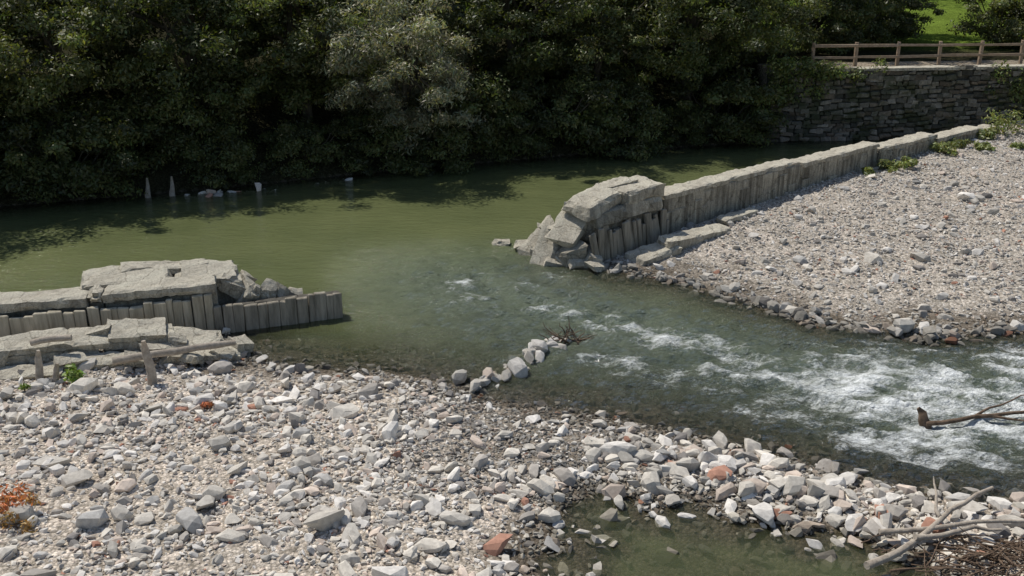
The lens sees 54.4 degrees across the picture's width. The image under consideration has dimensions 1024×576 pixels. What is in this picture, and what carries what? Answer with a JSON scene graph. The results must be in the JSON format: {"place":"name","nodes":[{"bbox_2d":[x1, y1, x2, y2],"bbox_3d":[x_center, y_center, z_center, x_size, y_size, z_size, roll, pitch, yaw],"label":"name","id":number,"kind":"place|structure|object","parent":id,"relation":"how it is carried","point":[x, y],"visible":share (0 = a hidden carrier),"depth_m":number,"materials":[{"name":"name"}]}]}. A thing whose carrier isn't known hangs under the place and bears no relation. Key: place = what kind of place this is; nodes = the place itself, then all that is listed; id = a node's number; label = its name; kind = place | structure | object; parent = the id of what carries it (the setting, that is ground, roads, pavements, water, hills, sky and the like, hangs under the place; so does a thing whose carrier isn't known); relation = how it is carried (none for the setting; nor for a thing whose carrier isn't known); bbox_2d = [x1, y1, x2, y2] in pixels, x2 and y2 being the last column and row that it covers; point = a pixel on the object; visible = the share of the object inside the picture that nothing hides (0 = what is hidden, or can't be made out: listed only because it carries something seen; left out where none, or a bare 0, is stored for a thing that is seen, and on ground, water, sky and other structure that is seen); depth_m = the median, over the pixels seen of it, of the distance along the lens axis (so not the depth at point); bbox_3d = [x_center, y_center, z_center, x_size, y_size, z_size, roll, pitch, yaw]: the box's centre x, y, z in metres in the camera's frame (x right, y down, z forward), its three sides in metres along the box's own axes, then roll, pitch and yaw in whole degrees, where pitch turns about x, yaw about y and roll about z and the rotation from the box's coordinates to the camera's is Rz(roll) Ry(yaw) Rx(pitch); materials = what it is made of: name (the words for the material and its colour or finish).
{"place":"outdoors","nodes":[
{"label":"outdoors","id":0,"kind":"place"},
{"bbox_2d":[78,260,234,310],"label":"slab","id":1,"kind":"structure","parent":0,"point":[101,277],"depth_m":20.88,"materials":[{"name":"concrete"}]},
{"bbox_2d":[173,259,242,286],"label":"slab","id":2,"kind":"structure","parent":1,"relation":"on","point":[218,268],"depth_m":21.31,"materials":[{"name":"stone"}]},
{"bbox_2d":[121,257,209,272],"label":"slab","id":3,"kind":"structure","parent":2,"relation":"on","point":[173,266],"depth_m":21.43,"materials":[{"name":"stone"}]},
{"bbox_2d":[218,273,245,298],"bbox_3d":[-5.988,-0.053,21.253,0.560,0.291,0.352,24,30,-19],"label":"broken end piece","id":4,"kind":"object","parent":1,"relation":"on","point":[233,289],"visible":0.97,"depth_m":21.16,"materials":[{"name":"stone"}]},
{"bbox_2d":[0,0,1023,575],"bbox_3d":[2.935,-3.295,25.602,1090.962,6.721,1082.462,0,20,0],"label":"ground","id":5,"kind":"structure","parent":0,"point":[720,540],"depth_m":18.44,"materials":[{"name":"gravel"}]},
{"bbox_2d":[0,479,35,513],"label":"dry red weed","id":6,"kind":"object","parent":5,"relation":"on","point":[5,502],"visible":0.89,"depth_m":13.70,"materials":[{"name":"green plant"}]},
{"bbox_2d":[0,491,40,533],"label":"dry red weed","id":7,"kind":"object","parent":5,"relation":"on","point":[26,524],"visible":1,"depth_m":13.34,"materials":[{"name":"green plant"}]},
{"bbox_2d":[0,361,61,379],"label":"fallen fragment","id":8,"kind":"object","parent":5,"relation":"on","point":[9,372],"visible":0.66,"depth_m":18.20,"materials":[{"name":"concrete"}]},
{"bbox_2d":[0,11,76,137],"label":"broadleaf tree","id":9,"kind":"object","parent":5,"relation":"on","point":[14,120],"visible":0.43,"depth_m":30.34,"materials":[{"name":"green plant"}]},
{"bbox_2d":[0,305,89,326],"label":"low wall","id":10,"kind":"structure","parent":5,"relation":"on","point":[21,313],"depth_m":19.84,"materials":[{"name":"stone"}]},
{"bbox_2d":[0,287,89,312],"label":"coping slab","id":11,"kind":"structure","parent":10,"relation":"on","point":[69,298],"depth_m":19.83,"materials":[{"name":"stone"}]},
{"bbox_2d":[7,349,99,365],"bbox_3d":[-8.928,1.228,18.903,2.206,0.310,0.790,-6,25,-16],"label":"fallen fragment","id":12,"kind":"object","parent":5,"relation":"on","point":[29,358],"visible":0.33,"depth_m":18.64,"materials":[{"name":"concrete"}]},
{"bbox_2d":[0,327,77,355],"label":"fallen fragment","id":13,"kind":"object","parent":12,"relation":"on","point":[16,344],"visible":0.8,"depth_m":18.66,"materials":[{"name":"stone"}]},
{"bbox_2d":[68,327,112,350],"bbox_3d":[-8.116,0.978,19.105,0.906,0.183,0.792,-2,27,-23],"label":"fallen fragment","id":14,"kind":"object","parent":12,"relation":"on","point":[87,343],"visible":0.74,"depth_m":18.92,"materials":[{"name":"stone"}]},
{"bbox_2d":[80,323,111,336],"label":"fallen fragment","id":15,"kind":"object","parent":12,"relation":"on","point":[99,330],"visible":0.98,"depth_m":19.10,"materials":[{"name":"stone"}]},
{"bbox_2d":[0,99,161,201],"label":"riverside shrub","id":16,"kind":"object","parent":5,"relation":"on","point":[118,163],"visible":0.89,"depth_m":30.08,"materials":[{"name":"green plant"}]},
{"bbox_2d":[6,1,170,78],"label":"broadleaf tree","id":17,"kind":"object","parent":5,"relation":"on","point":[22,34],"visible":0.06,"depth_m":33.97,"materials":[{"name":"green plant"}]},
{"bbox_2d":[0,0,187,132],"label":"broadleaf tree","id":18,"kind":"object","parent":5,"relation":"on","point":[52,82],"visible":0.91,"depth_m":29.94,"materials":[{"name":"green plant"}]},
{"bbox_2d":[0,293,215,335],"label":"timber facing","id":19,"kind":"object","parent":5,"relation":"on","point":[177,312],"visible":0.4,"depth_m":20.04,"materials":[{"name":"wood"}]},
{"bbox_2d":[124,351,144,367],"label":"fallen fragment","id":20,"kind":"object","parent":5,"relation":"on","point":[138,364],"visible":0.47,"depth_m":18.72,"materials":[{"name":"concrete"}]},
{"bbox_2d":[60,350,139,370],"bbox_3d":[-7.718,1.379,18.748,1.709,0.187,0.534,-4,27,-16],"label":"fallen fragment","id":21,"kind":"object","parent":20,"relation":"on","point":[103,359],"visible":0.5,"depth_m":18.68,"materials":[{"name":"concrete"}]},
{"bbox_2d":[55,351,88,365],"bbox_3d":[-8.172,1.338,18.473,0.626,0.165,0.367,-7,32,-34],"label":"fallen fragment","id":22,"kind":"object","parent":21,"relation":"on","point":[76,358],"visible":0.87,"depth_m":18.42,"materials":[{"name":"concrete"}]},
{"bbox_2d":[141,340,157,385],"bbox_3d":[-6.574,1.454,18.054,0.216,1.057,0.196,0,20,0],"label":"timber post","id":23,"kind":"object","parent":5,"relation":"on","point":[151,372],"visible":0.76,"depth_m":17.99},
{"bbox_2d":[105,285,217,327],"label":"low wall","id":24,"kind":"structure","parent":5,"relation":"on","point":[181,297],"depth_m":20.44,"materials":[{"name":"stone"}]},
{"bbox_2d":[103,272,215,302],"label":"coping slab","id":25,"kind":"structure","parent":24,"relation":"on","point":[129,291],"depth_m":20.33,"materials":[{"name":"stone"}]},
{"bbox_2d":[112,340,235,364],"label":"timber beam","id":26,"kind":"structure","parent":5,"relation":"on","point":[129,358],"depth_m":18.77,"materials":[{"name":"wood"}]},
{"bbox_2d":[53,0,321,116],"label":"broadleaf tree","id":27,"kind":"object","parent":5,"relation":"on","point":[179,83],"visible":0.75,"depth_m":31.45,"materials":[{"name":"green plant"}]},
{"bbox_2d":[116,79,259,166],"bbox_3d":[-10.772,-5.428,32.998,4.573,3.087,4.661,-4,20,-10],"label":"riverside shrub","id":28,"kind":"object","parent":5,"relation":"on","point":[171,139],"visible":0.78,"depth_m":31.81,"materials":[{"name":"green plant"}]},
{"bbox_2d":[160,346,241,363],"bbox_3d":[-6.002,1.254,19.488,1.670,0.246,0.753,1,22,-18],"label":"fallen fragment","id":29,"kind":"object","parent":5,"relation":"on","point":[208,357],"visible":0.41,"depth_m":19.19,"materials":[{"name":"concrete"}]},
{"bbox_2d":[166,326,223,349],"bbox_3d":[-6.305,1.010,19.676,1.319,0.183,0.923,1,26,-15],"label":"fallen fragment","id":30,"kind":"object","parent":29,"relation":"on","point":[196,335],"visible":0.57,"depth_m":19.72,"materials":[{"name":"stone"}]},
{"bbox_2d":[104,323,174,351],"bbox_3d":[-7.283,0.973,19.461,1.334,0.308,0.764,-7,27,-19],"label":"fallen fragment","id":31,"kind":"object","parent":30,"relation":"on","point":[125,346],"visible":0.33,"depth_m":19.17,"materials":[{"name":"stone"}]},
{"bbox_2d":[107,316,166,342],"bbox_3d":[-7.314,0.794,19.377,1.095,0.158,0.784,-4,28,-20],"label":"fallen fragment","id":32,"kind":"object","parent":31,"relation":"on","point":[126,329],"visible":0.98,"depth_m":19.25,"materials":[{"name":"stone"}]},
{"bbox_2d":[172,122,260,189],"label":"riverside shrub","id":33,"kind":"object","parent":5,"relation":"on","point":[208,164],"visible":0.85,"depth_m":31.80,"materials":[{"name":"green plant"}]},
{"bbox_2d":[229,335,253,353],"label":"fallen fragment","id":34,"kind":"object","parent":5,"relation":"on","point":[244,343],"visible":0.67,"depth_m":19.71,"materials":[{"name":"stone"}]},
{"bbox_2d":[213,291,342,334],"bbox_3d":[-4.924,0.785,21.201,2.681,1.248,0.172,-8,21,-20],"label":"pile row","id":35,"kind":"object","parent":5,"relation":"on","point":[291,311],"visible":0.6,"depth_m":21.10,"materials":[{"name":"wood"}]},
{"bbox_2d":[152,0,407,69],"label":"broadleaf tree","id":36,"kind":"object","parent":5,"relation":"on","point":[225,30],"visible":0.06,"depth_m":36.38,"materials":[{"name":"green plant"}]},
{"bbox_2d":[176,0,409,127],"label":"broadleaf tree","id":37,"kind":"object","parent":5,"relation":"on","point":[306,82],"visible":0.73,"depth_m":33.01,"materials":[{"name":"green plant"}]},
{"bbox_2d":[252,114,355,181],"bbox_3d":[-6.990,-4.714,33.672,3.260,2.159,3.198,8,21,20],"label":"riverside shrub","id":38,"kind":"object","parent":5,"relation":"on","point":[290,141],"visible":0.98,"depth_m":33.32,"materials":[{"name":"green plant"}]},
{"bbox_2d":[332,103,433,175],"bbox_3d":[-4.323,-5.152,34.609,3.862,2.558,3.788,-4,20,-11],"label":"riverside shrub","id":39,"kind":"object","parent":5,"relation":"on","point":[359,141],"visible":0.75,"depth_m":33.75,"materials":[{"name":"green plant"}]},
{"bbox_2d":[283,0,495,158],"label":"willow tree","id":40,"kind":"object","parent":5,"relation":"on","point":[424,37],"visible":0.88,"depth_m":32.61,"materials":[{"name":"green plant"}]},
{"bbox_2d":[390,107,484,176],"bbox_3d":[-2.457,-5.076,34.978,3.762,2.492,3.691,-8,21,-21],"label":"riverside shrub","id":41,"kind":"object","parent":5,"relation":"on","point":[461,139],"visible":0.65,"depth_m":34.04,"materials":[{"name":"green plant"}]},
{"bbox_2d":[407,70,537,157],"bbox_3d":[-1.507,-6.046,36.005,5.132,3.400,5.035,-4,20,-10],"label":"riverside shrub","id":42,"kind":"object","parent":5,"relation":"on","point":[486,135],"visible":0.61,"depth_m":34.92,"materials":[{"name":"green plant"}]},
{"bbox_2d":[381,0,592,61],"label":"broadleaf tree","id":43,"kind":"object","parent":5,"relation":"on","point":[513,7],"visible":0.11,"depth_m":37.70,"materials":[{"name":"green plant"}]},
{"bbox_2d":[451,336,571,392],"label":"stone spit","id":44,"kind":"structure","parent":5,"relation":"on","point":[518,367],"depth_m":18.80,"materials":[{"name":"stone"}]},
{"bbox_2d":[539,317,594,343],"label":"snagged twigs","id":45,"kind":"object","parent":44,"relation":"on","point":[578,340],"visible":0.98,"depth_m":20.21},
{"bbox_2d":[0,327,1023,575],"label":"gravel bank cobbles","id":46,"kind":"object","parent":5,"relation":"on","point":[211,495],"visible":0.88,"depth_m":15.09,"materials":[{"name":"stone"}]},
{"bbox_2d":[0,332,1023,575],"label":"gravel bank pebbles","id":47,"kind":"object","parent":5,"relation":"on","point":[284,536],"visible":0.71,"depth_m":14.75,"materials":[{"name":"stone"}]},
{"bbox_2d":[401,0,623,129],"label":"broadleaf tree","id":48,"kind":"object","parent":5,"relation":"on","point":[511,60],"visible":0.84,"depth_m":35.13,"materials":[{"name":"green plant"}]},
{"bbox_2d":[61,192,1023,555],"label":"boulders","id":49,"kind":"object","parent":5,"relation":"on","point":[189,520],"visible":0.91,"depth_m":14.24,"materials":[{"name":"stone"}]},
{"bbox_2d":[543,256,563,271],"bbox_3d":[1.045,-0.588,24.861,0.649,0.258,0.359,11,32,-21],"label":"fallen slab","id":50,"kind":"object","parent":5,"relation":"on","point":[551,262],"depth_m":24.73,"materials":[{"name":"stone"}]},
{"bbox_2d":[528,225,560,264],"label":"undercut block","id":51,"kind":"structure","parent":50,"relation":"on","point":[543,248],"depth_m":24.99,"materials":[{"name":"stone"}]},
{"bbox_2d":[501,66,636,159],"bbox_3d":[1.679,-6.386,36.922,5.176,3.494,5.276,-5,21,-14],"label":"riverside shrub","id":52,"kind":"object","parent":5,"relation":"on","point":[562,114],"visible":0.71,"depth_m":35.96,"materials":[{"name":"green plant"}]},
{"bbox_2d":[554,240,586,271],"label":"undercut block","id":53,"kind":"structure","parent":5,"relation":"on","point":[565,254],"depth_m":24.61,"materials":[{"name":"stone"}]},
{"bbox_2d":[545,206,586,247],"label":"undercut block","id":54,"kind":"structure","parent":53,"relation":"on","point":[568,230],"depth_m":24.83,"materials":[{"name":"stone"}]},
{"bbox_2d":[580,233,623,245],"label":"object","id":55,"kind":"object","parent":5,"relation":"on","point":[583,241],"depth_m":25.30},
{"bbox_2d":[584,205,627,229],"bbox_3d":[2.225,-1.890,25.265,1.297,0.393,1.033,-19,27,-32],"label":"end masonry course","id":56,"kind":"object","parent":55,"relation":"on","point":[616,214],"visible":0.45,"depth_m":24.89,"materials":[{"name":"stone"}]},
{"bbox_2d":[562,183,621,221],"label":"end cap block","id":57,"kind":"structure","parent":56,"relation":"on","point":[591,203],"depth_m":24.85,"materials":[{"name":"concrete"}]},
{"bbox_2d":[619,196,662,216],"bbox_3d":[3.106,-2.221,25.985,1.468,0.367,1.083,-15,25,-38],"label":"end masonry course","id":58,"kind":"object","parent":55,"relation":"on","point":[647,205],"visible":0.45,"depth_m":25.58,"materials":[{"name":"concrete"}]},
{"bbox_2d":[599,175,665,204],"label":"end cap block","id":59,"kind":"structure","parent":58,"relation":"on","point":[642,188],"depth_m":25.53,"materials":[{"name":"concrete"}]},
{"bbox_2d":[497,0,713,111],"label":"broadleaf tree","id":60,"kind":"object","parent":5,"relation":"on","point":[609,41],"visible":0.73,"depth_m":36.26,"materials":[{"name":"green plant"}]},
{"bbox_2d":[564,86,673,161],"bbox_3d":[4.012,-6.098,37.322,4.338,2.929,4.422,11,22,27],"label":"riverside shrub","id":61,"kind":"object","parent":5,"relation":"on","point":[625,125],"visible":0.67,"depth_m":36.23,"materials":[{"name":"green plant"}]},
{"bbox_2d":[224,334,1023,575],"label":"riverbed stones","id":62,"kind":"object","parent":5,"relation":"on","point":[845,567],"visible":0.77,"depth_m":17.40,"materials":[{"name":"stone"}]},
{"bbox_2d":[589,208,668,260],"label":"piles","id":63,"kind":"object","parent":5,"relation":"on","point":[638,234],"visible":0.53,"depth_m":25.37,"materials":[{"name":"wood"}]},
{"bbox_2d":[581,210,657,240],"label":"concrete wall","id":64,"kind":"structure","parent":63,"relation":"on","point":[588,232],"depth_m":25.30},
{"bbox_2d":[373,383,910,512],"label":"fine wet gravel","id":65,"kind":"structure","parent":5,"relation":"on","point":[472,423],"depth_m":15.80,"materials":[{"name":"gravel"}]},
{"bbox_2d":[625,242,683,265],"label":"footing slab","id":66,"kind":"structure","parent":5,"relation":"on","point":[655,252],"depth_m":25.05,"materials":[{"name":"stone"}]},
{"bbox_2d":[656,223,731,249],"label":"footing slab","id":67,"kind":"structure","parent":5,"relation":"on","point":[684,239],"depth_m":25.83,"materials":[{"name":"stone"}]},
{"bbox_2d":[658,177,753,226],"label":"low wall","id":68,"kind":"structure","parent":5,"relation":"on","point":[724,197],"depth_m":27.58,"materials":[{"name":"concrete"}]},
{"bbox_2d":[661,168,754,198],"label":"coping slab","id":69,"kind":"structure","parent":68,"relation":"on","point":[702,183],"depth_m":27.35,"materials":[{"name":"concrete"}]},
{"bbox_2d":[595,0,824,100],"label":"broadleaf tree","id":70,"kind":"object","parent":5,"relation":"on","point":[714,12],"visible":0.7,"depth_m":37.34,"materials":[{"name":"green plant"}]},
{"bbox_2d":[659,66,792,147],"bbox_3d":[8.322,-6.880,38.889,5.097,3.376,5.000,6,21,15],"label":"riverside shrub","id":71,"kind":"object","parent":5,"relation":"on","point":[758,115],"visible":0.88,"depth_m":37.90,"materials":[{"name":"green plant"}]},
{"bbox_2d":[716,207,757,225],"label":"footing slab","id":72,"kind":"structure","parent":5,"relation":"on","point":[732,216],"depth_m":27.46,"materials":[{"name":"concrete"}]},
{"bbox_2d":[534,483,940,575],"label":"pool stones","id":73,"kind":"object","parent":5,"relation":"on","point":[612,493],"visible":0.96,"depth_m":13.76,"materials":[{"name":"stone"}]},
{"bbox_2d":[657,0,833,80],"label":"broadleaf tree","id":74,"kind":"object","parent":5,"relation":"on","point":[787,47],"visible":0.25,"depth_m":39.63,"materials":[{"name":"green plant"}]},
{"bbox_2d":[751,165,800,204],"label":"low wall","id":75,"kind":"structure","parent":5,"relation":"on","point":[765,185],"depth_m":29.08,"materials":[{"name":"concrete"}]},
{"bbox_2d":[740,158,800,176],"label":"coping slab","id":76,"kind":"structure","parent":75,"relation":"on","point":[776,165],"depth_m":29.21,"materials":[{"name":"concrete"}]},
{"bbox_2d":[580,425,1023,553],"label":"waterside stones","id":77,"kind":"object","parent":5,"relation":"on","point":[723,467],"visible":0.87,"depth_m":14.81,"materials":[{"name":"stone"}]},
{"bbox_2d":[586,259,1023,354],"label":"gravel bar edge stones","id":78,"kind":"object","parent":5,"relation":"on","point":[856,329],"visible":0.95,"depth_m":21.29,"materials":[{"name":"stone"}]},
{"bbox_2d":[607,122,1023,338],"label":"gravel bar pebbles","id":79,"kind":"object","parent":5,"relation":"on","point":[994,223],"visible":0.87,"depth_m":25.82,"materials":[{"name":"gravel"}]},
{"bbox_2d":[764,0,870,55],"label":"broadleaf tree","id":80,"kind":"object","parent":5,"relation":"on","point":[840,29],"visible":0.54,"depth_m":42.35,"materials":[{"name":"green plant"}]},
{"bbox_2d":[616,120,1023,334],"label":"gravel bar stones","id":81,"kind":"object","parent":5,"relation":"on","point":[922,308],"visible":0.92,"depth_m":25.19,"materials":[{"name":"stone"}]},
{"bbox_2d":[798,148,877,188],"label":"low wall","id":82,"kind":"structure","parent":5,"relation":"on","point":[818,172],"depth_m":30.91,"materials":[{"name":"concrete"}]},
{"bbox_2d":[666,149,914,233],"bbox_3d":[8.846,-2.925,30.248,12.847,1.427,0.105,-16,25,-37],"label":"timber facing","id":83,"kind":"object","parent":82,"relation":"attached to","point":[676,217],"visible":0.45,"depth_m":28.31,"materials":[{"name":"wood"}]},
{"bbox_2d":[792,140,878,167],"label":"coping slab","id":84,"kind":"structure","parent":82,"relation":"on","point":[807,160],"depth_m":31.18,"materials":[{"name":"concrete"}]},
{"bbox_2d":[820,0,917,48],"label":"riverside shrub","id":85,"kind":"object","parent":5,"relation":"on","point":[879,29],"visible":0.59,"depth_m":43.93,"materials":[{"name":"green plant"}]},
{"bbox_2d":[764,70,1023,139],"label":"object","id":86,"kind":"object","parent":5,"relation":"on","point":[963,77],"visible":0.21,"depth_m":39.31,"materials":[{"name":"stone"}]},
{"bbox_2d":[765,64,1023,143],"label":"masonry blocks","id":87,"kind":"structure","parent":5,"relation":"on","point":[840,130],"depth_m":39.18,"materials":[{"name":"stone"}]},
{"bbox_2d":[763,54,1023,110],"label":"wall ivy","id":88,"kind":"object","parent":87,"relation":"attached to","point":[783,68],"depth_m":38.22,"materials":[{"name":"green plant"}]},
{"bbox_2d":[860,0,945,43],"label":"riverside shrub","id":89,"kind":"object","parent":5,"relation":"on","point":[905,34],"visible":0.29,"depth_m":45.85,"materials":[{"name":"green plant"}]},
{"bbox_2d":[876,139,935,165],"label":"low wall","id":90,"kind":"structure","parent":5,"relation":"on","point":[917,148],"depth_m":33.75,"materials":[{"name":"concrete"}]},
{"bbox_2d":[878,132,937,152],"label":"coping slab","id":91,"kind":"structure","parent":90,"relation":"on","point":[896,143],"depth_m":33.72,"materials":[{"name":"concrete"}]},
{"bbox_2d":[811,40,1023,66],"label":"wooden fence","id":92,"kind":"object","parent":5,"relation":"on","point":[898,45],"visible":0.87,"depth_m":39.61,"materials":[{"name":"brown wood"}]},
{"bbox_2d":[861,526,1023,575],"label":"driftwood twig pile","id":93,"kind":"object","parent":5,"relation":"on","point":[993,555],"visible":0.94,"depth_m":13.04,"materials":[{"name":"wood"}]},
{"bbox_2d":[863,477,1023,569],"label":"driftwood branch","id":94,"kind":"object","parent":5,"relation":"on","point":[924,534],"visible":1,"depth_m":13.50,"materials":[{"name":"wood"}]},
{"bbox_2d":[929,140,959,155],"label":"weed clump","id":95,"kind":"object","parent":5,"relation":"on","point":[946,147],"visible":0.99,"depth_m":34.02,"materials":[{"name":"green plant"}]},
{"bbox_2d":[935,132,979,143],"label":"low wall","id":96,"kind":"structure","parent":5,"relation":"on","point":[970,136],"depth_m":36.11,"materials":[{"name":"concrete"}]},
{"bbox_2d":[932,125,982,141],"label":"coping slab","id":97,"kind":"structure","parent":96,"relation":"on","point":[944,135],"depth_m":35.91,"materials":[{"name":"concrete"}]},
{"bbox_2d":[946,0,1023,48],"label":"riverside shrub","id":98,"kind":"object","parent":5,"relation":"on","point":[1013,32],"visible":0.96,"depth_m":44.92,"materials":[{"name":"green plant"}]},
{"bbox_2d":[981,105,1023,136],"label":"weed clump","id":99,"kind":"object","parent":5,"relation":"on","point":[999,123],"visible":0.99,"depth_m":37.21,"materials":[{"name":"green plant"}]},
{"bbox_2d":[984,7,1023,49],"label":"riverside shrub","id":100,"kind":"object","parent":5,"relation":"on","point":[1020,14],"visible":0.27,"depth_m":45.40,"materials":[{"name":"green plant"}]},
{"bbox_2d":[0,139,1023,575],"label":"river water","id":101,"kind":"structure","parent":0,"point":[410,257],"depth_m":23.62,"materials":[{"name":"liquid"}]},
{"bbox_2d":[260,277,280,299],"bbox_3d":[-5.296,0.153,21.612,0.439,0.578,0.530,13,39,-16],"label":"broken end piece","id":102,"kind":"object","parent":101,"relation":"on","point":[269,288],"visible":0.5,"depth_m":21.45,"materials":[{"name":"stone"}]},
{"bbox_2d":[517,216,553,255],"bbox_3d":[0.761,-1.282,26.059,0.723,0.165,1.589,27,56,22],"label":"fallen slab","id":103,"kind":"object","parent":101,"relation":"in","point":[525,247],"depth_m":25.94,"materials":[{"name":"stone"}]},
{"bbox_2d":[917,395,1023,428],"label":"driftwood branch","id":104,"kind":"object","parent":101,"relation":"on","point":[925,421],"visible":0.99,"depth_m":16.88,"materials":[{"name":"wood"}]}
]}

